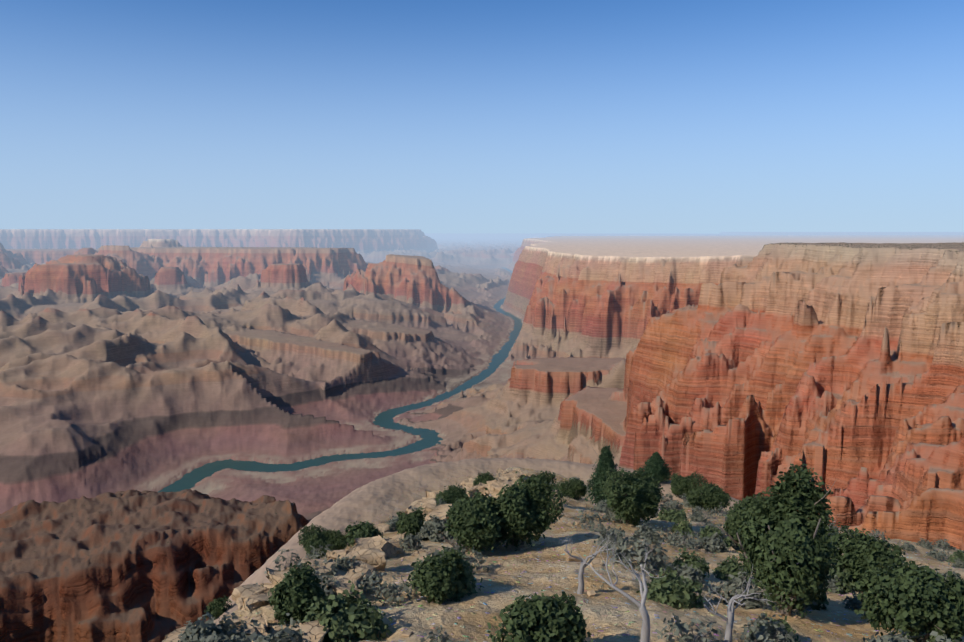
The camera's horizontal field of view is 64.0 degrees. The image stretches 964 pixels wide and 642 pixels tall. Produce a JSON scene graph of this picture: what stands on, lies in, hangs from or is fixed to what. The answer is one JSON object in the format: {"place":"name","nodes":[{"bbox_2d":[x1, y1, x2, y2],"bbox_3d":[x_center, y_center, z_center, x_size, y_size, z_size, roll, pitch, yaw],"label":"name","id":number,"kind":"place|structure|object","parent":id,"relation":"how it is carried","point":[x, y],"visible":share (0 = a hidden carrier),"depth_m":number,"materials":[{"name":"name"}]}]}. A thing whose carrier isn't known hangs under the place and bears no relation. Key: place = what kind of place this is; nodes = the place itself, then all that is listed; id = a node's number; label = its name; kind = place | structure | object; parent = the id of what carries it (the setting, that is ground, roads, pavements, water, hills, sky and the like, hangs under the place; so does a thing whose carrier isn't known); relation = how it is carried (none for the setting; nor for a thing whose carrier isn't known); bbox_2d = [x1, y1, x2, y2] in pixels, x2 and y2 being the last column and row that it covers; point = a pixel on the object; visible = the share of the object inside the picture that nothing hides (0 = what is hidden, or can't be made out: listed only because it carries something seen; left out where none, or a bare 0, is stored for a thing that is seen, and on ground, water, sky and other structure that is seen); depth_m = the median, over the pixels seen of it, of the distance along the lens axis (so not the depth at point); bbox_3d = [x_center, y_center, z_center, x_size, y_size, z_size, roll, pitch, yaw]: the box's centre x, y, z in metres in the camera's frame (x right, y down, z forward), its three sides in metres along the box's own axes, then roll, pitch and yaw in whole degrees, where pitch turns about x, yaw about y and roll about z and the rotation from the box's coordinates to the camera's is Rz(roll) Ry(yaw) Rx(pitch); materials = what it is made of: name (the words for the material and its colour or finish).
{"place":"outdoors","nodes":[
{"label":"outdoors","id":0,"kind":"place"},
{"bbox_2d":[158,267,522,492],"bbox_3d":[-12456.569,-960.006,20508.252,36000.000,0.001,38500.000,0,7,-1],"label":"river water","id":1,"kind":"structure","parent":0,"point":[384,419],"depth_m":5210.79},
{"bbox_2d":[0,229,963,641],"bbox_3d":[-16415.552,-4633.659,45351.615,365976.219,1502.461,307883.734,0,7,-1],"label":"canyon terrain","id":2,"kind":"structure","parent":0,"point":[140,369],"depth_m":4191.99,"materials":[{"name":"stone"}]},
{"bbox_2d":[162,632,183,641],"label":"limestone block","id":3,"kind":"structure","parent":2,"relation":"on","point":[171,638],"depth_m":16.89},
{"bbox_2d":[177,611,248,641],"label":"sagebrush","id":4,"kind":"object","parent":2,"relation":"on","point":[193,632],"visible":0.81,"depth_m":16.16,"materials":[{"name":"grey plant"}]},
{"bbox_2d":[204,596,231,619],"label":"bush","id":5,"kind":"object","parent":2,"relation":"on","point":[216,609],"visible":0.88,"depth_m":61.94,"materials":[{"name":"green plant"}]},
{"bbox_2d":[197,631,243,641],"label":"sagebrush","id":6,"kind":"object","parent":2,"relation":"on","point":[212,637],"visible":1,"depth_m":15.57,"materials":[{"name":"grey plant"}]},
{"bbox_2d":[224,620,260,636],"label":"shrub","id":7,"kind":"object","parent":2,"relation":"on","point":[255,623],"visible":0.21,"depth_m":16.99,"materials":[{"name":"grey plant"}]},
{"bbox_2d":[231,583,266,608],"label":"limestone block","id":8,"kind":"structure","parent":2,"relation":"on","point":[242,591],"depth_m":21.20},
{"bbox_2d":[237,621,265,634],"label":"limestone block","id":9,"kind":"structure","parent":2,"relation":"on","point":[252,629],"depth_m":17.68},
{"bbox_2d":[239,611,271,629],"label":"limestone block","id":10,"kind":"structure","parent":2,"relation":"on","point":[261,617],"depth_m":18.61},
{"bbox_2d":[241,588,274,611],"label":"limestone block","id":11,"kind":"structure","parent":2,"relation":"on","point":[251,603],"depth_m":20.54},
{"bbox_2d":[243,613,310,641],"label":"sagebrush","id":12,"kind":"object","parent":2,"relation":"on","point":[281,635],"visible":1,"depth_m":15.18,"materials":[{"name":"grey plant"}]},
{"bbox_2d":[259,565,303,587],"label":"limestone block","id":13,"kind":"structure","parent":2,"relation":"on","point":[274,577],"depth_m":22.54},
{"bbox_2d":[264,549,302,575],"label":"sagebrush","id":14,"kind":"object","parent":2,"relation":"on","point":[277,560],"visible":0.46,"depth_m":25.10,"materials":[{"name":"grey plant"}]},
{"bbox_2d":[269,623,301,634],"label":"limestone block","id":15,"kind":"structure","parent":2,"relation":"on","point":[274,629],"depth_m":18.28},
{"bbox_2d":[268,561,327,624],"bbox_3d":[-4.585,6.801,19.221,1.335,1.752,1.521,3,7,26],"label":"bush","id":16,"kind":"object","parent":2,"relation":"on","point":[295,591],"visible":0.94,"depth_m":18.88,"materials":[{"name":"green plant"}]},
{"bbox_2d":[288,619,329,641],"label":"limestone block","id":17,"kind":"structure","parent":2,"relation":"on","point":[314,631],"depth_m":17.53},
{"bbox_2d":[288,559,337,575],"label":"shrub","id":18,"kind":"object","parent":2,"relation":"on","point":[316,563],"visible":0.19,"depth_m":23.02,"materials":[{"name":"grey plant"}]},
{"bbox_2d":[294,544,332,563],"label":"shrub","id":19,"kind":"object","parent":2,"relation":"on","point":[313,556],"visible":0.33,"depth_m":29.55,"materials":[{"name":"grey plant"}]},
{"bbox_2d":[301,557,334,578],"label":"limestone block","id":20,"kind":"structure","parent":2,"relation":"on","point":[324,568],"depth_m":23.38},
{"bbox_2d":[297,523,348,558],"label":"bush","id":21,"kind":"object","parent":2,"relation":"on","point":[317,537],"visible":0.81,"depth_m":70.03,"materials":[{"name":"green plant"}]},
{"bbox_2d":[317,571,344,603],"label":"sagebrush","id":22,"kind":"object","parent":2,"relation":"on","point":[326,590],"visible":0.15,"depth_m":21.14,"materials":[{"name":"grey plant"}]},
{"bbox_2d":[326,549,350,558],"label":"limestone block","id":23,"kind":"structure","parent":2,"relation":"on","point":[329,555],"depth_m":28.50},
{"bbox_2d":[322,552,358,575],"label":"sagebrush","id":24,"kind":"object","parent":2,"relation":"on","point":[342,562],"visible":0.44,"depth_m":24.02,"materials":[{"name":"grey plant"}]},
{"bbox_2d":[320,573,364,589],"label":"limestone block","id":25,"kind":"structure","parent":2,"relation":"on","point":[345,579],"depth_m":21.80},
{"bbox_2d":[301,580,392,641],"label":"bush","id":26,"kind":"object","parent":2,"relation":"on","point":[341,614],"visible":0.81,"depth_m":18.07,"materials":[{"name":"green plant"}]},
{"bbox_2d":[332,584,362,597],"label":"limestone block","id":27,"kind":"structure","parent":2,"relation":"on","point":[339,589],"depth_m":21.14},
{"bbox_2d":[336,561,379,582],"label":"limestone block","id":28,"kind":"structure","parent":2,"relation":"on","point":[364,567],"depth_m":23.89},
{"bbox_2d":[339,548,385,570],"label":"limestone block","id":29,"kind":"structure","parent":2,"relation":"on","point":[375,558],"depth_m":25.39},
{"bbox_2d":[344,520,382,546],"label":"bush","id":30,"kind":"object","parent":2,"relation":"on","point":[365,530],"visible":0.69,"depth_m":30.97,"materials":[{"name":"green plant"}]},
{"bbox_2d":[347,535,396,558],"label":"limestone block","id":31,"kind":"structure","parent":2,"relation":"on","point":[387,548],"depth_m":29.10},
{"bbox_2d":[357,571,387,598],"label":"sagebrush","id":32,"kind":"object","parent":2,"relation":"on","point":[368,579],"visible":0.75,"depth_m":21.83,"materials":[{"name":"grey plant"}]},
{"bbox_2d":[375,523,389,531],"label":"limestone block","id":33,"kind":"structure","parent":2,"relation":"on","point":[382,527],"depth_m":37.59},
{"bbox_2d":[381,515,397,531],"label":"sagebrush","id":34,"kind":"object","parent":2,"relation":"on","point":[391,523],"visible":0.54,"depth_m":38.32,"materials":[{"name":"grey plant"}]},
{"bbox_2d":[368,572,416,606],"bbox_3d":[-2.428,7.501,21.076,1.378,0.937,1.152,-5,8,-36],"label":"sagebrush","id":35,"kind":"object","parent":2,"relation":"on","point":[393,589],"visible":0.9,"depth_m":20.97,"materials":[{"name":"grey plant"}]},
{"bbox_2d":[384,532,409,547],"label":"limestone block","id":36,"kind":"structure","parent":2,"relation":"on","point":[392,540],"depth_m":31.14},
{"bbox_2d":[395,534,422,551],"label":"sagebrush","id":37,"kind":"object","parent":2,"relation":"on","point":[412,542],"visible":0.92,"depth_m":30.73,"materials":[{"name":"grey plant"}]},
{"bbox_2d":[394,507,427,537],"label":"bush","id":38,"kind":"object","parent":2,"relation":"on","point":[411,523],"visible":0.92,"depth_m":33.53,"materials":[{"name":"green plant"}]},
{"bbox_2d":[405,497,436,516],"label":"limestone block","id":39,"kind":"structure","parent":2,"relation":"on","point":[429,504],"depth_m":43.80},
{"bbox_2d":[415,514,452,542],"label":"sagebrush","id":40,"kind":"object","parent":2,"relation":"on","point":[433,529],"visible":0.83,"depth_m":32.84,"materials":[{"name":"grey plant"}]},
{"bbox_2d":[420,625,454,641],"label":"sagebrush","id":41,"kind":"object","parent":2,"relation":"on","point":[443,637],"visible":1,"depth_m":16.71,"materials":[{"name":"grey plant"}]},
{"bbox_2d":[426,508,449,520],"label":"limestone block","id":42,"kind":"structure","parent":2,"relation":"on","point":[440,513],"depth_m":41.68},
{"bbox_2d":[412,546,464,604],"bbox_3d":[-1.183,7.052,21.282,1.467,1.619,1.697,0,7,-1],"label":"juniper","id":43,"kind":"object","parent":2,"relation":"on","point":[435,577],"visible":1,"depth_m":20.91,"materials":[{"name":"green plant"}]},
{"bbox_2d":[406,549,483,601],"bbox_3d":[-1.026,7.149,22.054,2.235,1.110,1.923,6,9,40],"label":"bush","id":44,"kind":"object","parent":2,"relation":"on","point":[466,577],"visible":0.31,"depth_m":21.65,"materials":[{"name":"green plant"}]},
{"bbox_2d":[435,483,469,505],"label":"bush","id":45,"kind":"object","parent":2,"relation":"on","point":[451,493],"visible":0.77,"depth_m":46.52,"materials":[{"name":"green plant"}]},
{"bbox_2d":[438,488,501,553],"bbox_3d":[-0.486,7.903,30.432,2.625,2.464,3.897,0,7,-1],"label":"juniper","id":46,"kind":"object","parent":2,"relation":"on","point":[465,513],"visible":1,"depth_m":29.25,"materials":[{"name":"green plant"}]},
{"bbox_2d":[466,485,480,497],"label":"limestone block","id":47,"kind":"structure","parent":2,"relation":"on","point":[472,490],"depth_m":52.74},
{"bbox_2d":[458,547,493,572],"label":"shrub","id":48,"kind":"object","parent":2,"relation":"on","point":[479,555],"visible":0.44,"depth_m":26.68,"materials":[{"name":"grey plant"}]},
{"bbox_2d":[452,526,506,550],"bbox_3d":[-0.085,8.496,31.296,2.402,1.295,2.293,0,7,-1],"label":"sagebrush","id":49,"kind":"object","parent":2,"relation":"on","point":[497,542],"visible":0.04,"depth_m":30.67,"materials":[{"name":"grey plant"}]},
{"bbox_2d":[473,471,495,485],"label":"juniper","id":50,"kind":"object","parent":2,"relation":"on","point":[482,478],"visible":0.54,"depth_m":64.34,"materials":[{"name":"green plant"}]},
{"bbox_2d":[487,479,515,498],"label":"rock","id":51,"kind":"object","parent":2,"relation":"on","point":[494,487],"visible":0.23,"depth_m":51.85,"materials":[{"name":"stone"}]},
{"bbox_2d":[499,471,521,479],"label":"limestone block","id":52,"kind":"structure","parent":2,"relation":"on","point":[504,475],"depth_m":73.60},
{"bbox_2d":[475,472,567,550],"bbox_3d":[1.531,7.742,30.654,3.348,2.963,2.840,-5,9,-39],"label":"juniper","id":53,"kind":"object","parent":2,"relation":"on","point":[522,507],"visible":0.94,"depth_m":30.20,"materials":[{"name":"green plant"}]},
{"bbox_2d":[487,590,592,641],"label":"juniper","id":54,"kind":"object","parent":2,"relation":"on","point":[539,618],"visible":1,"depth_m":15.60,"materials":[{"name":"green plant"}]},
{"bbox_2d":[528,471,556,496],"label":"juniper","id":55,"kind":"object","parent":2,"relation":"on","point":[541,477],"visible":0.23,"depth_m":49.38,"materials":[{"name":"green plant"}]},
{"bbox_2d":[556,478,587,499],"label":"juniper","id":56,"kind":"object","parent":2,"relation":"on","point":[575,489],"visible":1,"depth_m":58.20,"materials":[{"name":"green plant"}]},
{"bbox_2d":[562,527,617,594],"bbox_3d":[3.038,6.689,21.293,1.631,2.594,1.389,-4,8,-29],"label":"dead juniper","id":57,"kind":"object","parent":2,"relation":"on","point":[580,590],"visible":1,"depth_m":21.65,"materials":[{"name":"grey wood"}]},
{"bbox_2d":[572,507,613,531],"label":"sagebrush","id":58,"kind":"object","parent":2,"relation":"on","point":[591,518],"visible":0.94,"depth_m":37.69,"materials":[{"name":"grey plant"}]},
{"bbox_2d":[588,558,602,566],"bbox_3d":[3.836,8.198,26.014,0.474,0.320,0.474,0,7,-1],"label":"rock","id":59,"kind":"object","parent":2,"relation":"on","point":[596,562],"visible":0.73,"depth_m":25.92,"materials":[{"name":"stone"}]},
{"bbox_2d":[584,442,619,504],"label":"pinyon pine","id":60,"kind":"object","parent":2,"relation":"on","point":[605,463],"visible":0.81,"depth_m":55.43,"materials":[{"name":"green plant"}]},
{"bbox_2d":[590,499,613,513],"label":"sagebrush","id":61,"kind":"object","parent":2,"relation":"on","point":[601,507],"visible":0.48,"depth_m":50.34,"materials":[{"name":"grey plant"}]},
{"bbox_2d":[594,527,625,546],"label":"sagebrush","id":62,"kind":"object","parent":2,"relation":"on","point":[620,535],"visible":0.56,"depth_m":30.63,"materials":[{"name":"grey plant"}]},
{"bbox_2d":[598,536,621,552],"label":"shrub","id":63,"kind":"object","parent":2,"relation":"on","point":[611,544],"visible":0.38,"depth_m":29.31,"materials":[{"name":"plant"}]},
{"bbox_2d":[557,536,666,641],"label":"dead juniper","id":64,"kind":"object","parent":2,"relation":"on","point":[645,633],"visible":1,"depth_m":15.64,"materials":[{"name":"grey wood"}]},
{"bbox_2d":[602,508,631,523],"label":"sagebrush","id":65,"kind":"object","parent":2,"relation":"on","point":[612,516],"visible":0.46,"depth_m":43.24,"materials":[{"name":"grey plant"}]},
{"bbox_2d":[599,467,663,526],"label":"juniper","id":66,"kind":"object","parent":2,"relation":"on","point":[633,497],"visible":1,"depth_m":41.96,"materials":[{"name":"green plant"}]},
{"bbox_2d":[608,537,671,575],"bbox_3d":[5.463,7.971,26.321,2.079,1.153,1.999,-7,9,-44],"label":"sagebrush","id":67,"kind":"object","parent":2,"relation":"on","point":[641,547],"visible":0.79,"depth_m":26.04,"materials":[{"name":"grey plant"}]},
{"bbox_2d":[628,520,662,543],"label":"sagebrush","id":68,"kind":"object","parent":2,"relation":"on","point":[648,533],"visible":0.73,"depth_m":33.91,"materials":[{"name":"grey plant"}]},
{"bbox_2d":[639,451,671,481],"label":"pinyon pine","id":69,"kind":"object","parent":2,"relation":"on","point":[655,467],"visible":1,"depth_m":97.32,"materials":[{"name":"green plant"}]},
{"bbox_2d":[659,527,678,542],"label":"shrub","id":70,"kind":"object","parent":2,"relation":"on","point":[667,533],"visible":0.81,"depth_m":37.64,"materials":[{"name":"plant"}]},
{"bbox_2d":[636,566,703,609],"bbox_3d":[5.399,7.612,22.021,1.921,1.016,1.796,0,7,-1],"label":"shrub","id":71,"kind":"object","parent":2,"relation":"on","point":[665,589],"visible":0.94,"depth_m":21.74,"materials":[{"name":"green plant"}]},
{"bbox_2d":[658,500,682,510],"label":"sagebrush","id":72,"kind":"object","parent":2,"relation":"on","point":[672,504],"visible":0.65,"depth_m":58.16,"materials":[{"name":"grey plant"}]},
{"bbox_2d":[656,506,690,523],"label":"rabbitbrush","id":73,"kind":"object","parent":2,"relation":"on","point":[676,516],"visible":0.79,"depth_m":47.90,"materials":[{"name":"green plant"}]},
{"bbox_2d":[670,520,694,535],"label":"rabbitbrush","id":74,"kind":"object","parent":2,"relation":"on","point":[684,527],"visible":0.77,"depth_m":42.11,"materials":[{"name":"green plant"}]},
{"bbox_2d":[672,531,697,550],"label":"shrub","id":75,"kind":"object","parent":2,"relation":"on","point":[688,544],"visible":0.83,"depth_m":34.30,"materials":[{"name":"grey plant"}]},
{"bbox_2d":[669,531,704,549],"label":"shrub","id":76,"kind":"object","parent":2,"relation":"on","point":[694,541],"visible":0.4,"depth_m":35.71,"materials":[{"name":"plant"}]},
{"bbox_2d":[672,564,704,584],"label":"sagebrush","id":77,"kind":"object","parent":2,"relation":"on","point":[692,573],"visible":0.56,"depth_m":25.05,"materials":[{"name":"grey plant"}]},
{"bbox_2d":[670,472,707,497],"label":"juniper","id":78,"kind":"object","parent":2,"relation":"on","point":[680,485],"visible":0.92,"depth_m":91.62,"materials":[{"name":"green plant"}]},
{"bbox_2d":[672,548,709,578],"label":"rabbitbrush","id":79,"kind":"object","parent":2,"relation":"on","point":[695,560],"visible":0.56,"depth_m":26.68,"materials":[{"name":"green plant"}]},
{"bbox_2d":[655,613,729,641],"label":"shrub","id":80,"kind":"object","parent":2,"relation":"on","point":[682,629],"visible":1,"depth_m":16.85,"materials":[{"name":"plant"}]},
{"bbox_2d":[687,511,707,522],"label":"sagebrush","id":81,"kind":"object","parent":2,"relation":"on","point":[697,517],"visible":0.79,"depth_m":52.71,"materials":[{"name":"grey plant"}]},
{"bbox_2d":[696,524,722,538],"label":"rabbitbrush","id":82,"kind":"object","parent":2,"relation":"on","point":[708,531],"visible":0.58,"depth_m":41.45,"materials":[{"name":"green plant"}]},
{"bbox_2d":[685,482,734,510],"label":"juniper","id":83,"kind":"object","parent":2,"relation":"on","point":[710,496],"visible":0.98,"depth_m":63.95,"materials":[{"name":"green plant"}]},
{"bbox_2d":[699,532,728,552],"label":"sagebrush","id":84,"kind":"object","parent":2,"relation":"on","point":[719,545],"visible":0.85,"depth_m":36.09,"materials":[{"name":"grey plant"}]},
{"bbox_2d":[712,554,753,583],"bbox_3d":[8.991,8.892,27.659,1.411,0.900,1.363,0,7,-1],"label":"rabbitbrush","id":85,"kind":"object","parent":2,"relation":"on","point":[732,565],"visible":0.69,"depth_m":27.53,"materials":[{"name":"green plant"}]},
{"bbox_2d":[704,561,771,641],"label":"dead juniper","id":86,"kind":"object","parent":2,"relation":"on","point":[729,619],"visible":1,"depth_m":16.91,"materials":[{"name":"grey wood"}]},
{"bbox_2d":[708,569,775,609],"bbox_3d":[7.688,8.043,22.686,1.678,1.405,1.826,-4,8,-30],"label":"sagebrush","id":87,"kind":"object","parent":2,"relation":"on","point":[731,585],"visible":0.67,"depth_m":22.59,"materials":[{"name":"grey plant"}]},
{"bbox_2d":[717,490,767,548],"bbox_3d":[13.739,10.111,38.695,3.306,3.610,2.806,4,8,31],"label":"juniper","id":88,"kind":"object","parent":2,"relation":"on","point":[735,521],"visible":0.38,"depth_m":38.45,"materials":[{"name":"green plant"}]},
{"bbox_2d":[740,613,798,641],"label":"sagebrush","id":89,"kind":"object","parent":2,"relation":"on","point":[762,633],"visible":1,"depth_m":17.88,"materials":[{"name":"grey plant"}]},
{"bbox_2d":[749,614,800,641],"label":"shrub","id":90,"kind":"object","parent":2,"relation":"on","point":[788,628],"visible":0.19,"depth_m":18.80,"materials":[{"name":"green plant"}]},
{"bbox_2d":[736,459,836,617],"bbox_3d":[8.587,6.179,21.523,2.401,4.492,2.943,-2,7,-19],"label":"juniper","id":91,"kind":"object","parent":2,"relation":"on","point":[789,534],"visible":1,"depth_m":21.12,"materials":[{"name":"green plant"}]},
{"bbox_2d":[790,588,830,609],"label":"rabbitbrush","id":92,"kind":"object","parent":2,"relation":"on","point":[819,603],"visible":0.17,"depth_m":23.73,"materials":[{"name":"green plant"}]},
{"bbox_2d":[826,573,843,593],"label":"sagebrush","id":93,"kind":"object","parent":2,"relation":"on","point":[831,582],"visible":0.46,"depth_m":27.36,"materials":[{"name":"grey plant"}]},
{"bbox_2d":[826,567,858,594],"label":"rabbitbrush","id":94,"kind":"object","parent":2,"relation":"on","point":[844,578],"visible":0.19,"depth_m":27.53,"materials":[{"name":"green plant"}]},
{"bbox_2d":[841,591,866,610],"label":"sagebrush","id":95,"kind":"object","parent":2,"relation":"on","point":[851,601],"visible":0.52,"depth_m":24.59,"materials":[{"name":"grey plant"}]},
{"bbox_2d":[825,522,908,590],"bbox_3d":[13.975,8.849,28.470,3.091,2.564,2.385,0,7,-1],"label":"juniper","id":96,"kind":"object","parent":2,"relation":"on","point":[859,552],"visible":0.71,"depth_m":27.91,"materials":[{"name":"green plant"}]},
{"bbox_2d":[863,629,915,641],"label":"sagebrush","id":97,"kind":"object","parent":2,"relation":"on","point":[890,637],"visible":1,"depth_m":16.46,"materials":[{"name":"grey plant"}]},
{"bbox_2d":[899,542,916,551],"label":"sagebrush","id":98,"kind":"object","parent":2,"relation":"on","point":[907,547],"visible":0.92,"depth_m":50.96,"materials":[{"name":"grey plant"}]},
{"bbox_2d":[853,556,963,641],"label":"juniper","id":99,"kind":"object","parent":2,"relation":"on","point":[912,599],"visible":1,"depth_m":18.46,"materials":[{"name":"green plant"}]},
{"bbox_2d":[916,538,935,549],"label":"sagebrush","id":100,"kind":"object","parent":2,"relation":"on","point":[923,543],"visible":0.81,"depth_m":53.34,"materials":[{"name":"grey plant"}]},
{"bbox_2d":[926,549,942,560],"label":"sagebrush","id":101,"kind":"object","parent":2,"relation":"on","point":[935,554],"visible":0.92,"depth_m":49.06,"materials":[{"name":"grey plant"}]},
{"bbox_2d":[927,631,958,641],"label":"shrub","id":102,"kind":"object","parent":2,"relation":"on","point":[939,638],"visible":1,"depth_m":15.89,"materials":[{"name":"plant"}]},
{"bbox_2d":[931,539,955,550],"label":"sagebrush","id":103,"kind":"object","parent":2,"relation":"on","point":[941,544],"visible":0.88,"depth_m":57.08,"materials":[{"name":"grey plant"}]},
{"bbox_2d":[926,632,960,641],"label":"rabbitbrush","id":104,"kind":"object","parent":2,"relation":"on","point":[932,638],"visible":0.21,"depth_m":18.34,"materials":[{"name":"green plant"}]},
{"bbox_2d":[946,550,963,562],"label":"rabbitbrush","id":105,"kind":"object","parent":2,"relation":"on","point":[960,555],"visible":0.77,"depth_m":48.77,"materials":[{"name":"green plant"}]},
{"bbox_2d":[948,558,963,567],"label":"sagebrush","id":106,"kind":"object","parent":2,"relation":"on","point":[958,564],"visible":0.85,"depth_m":41.66,"materials":[{"name":"grey plant"}]},
{"bbox_2d":[0,0,963,233],"label":"sky","id":107,"kind":"structure","parent":0,"point":[430,116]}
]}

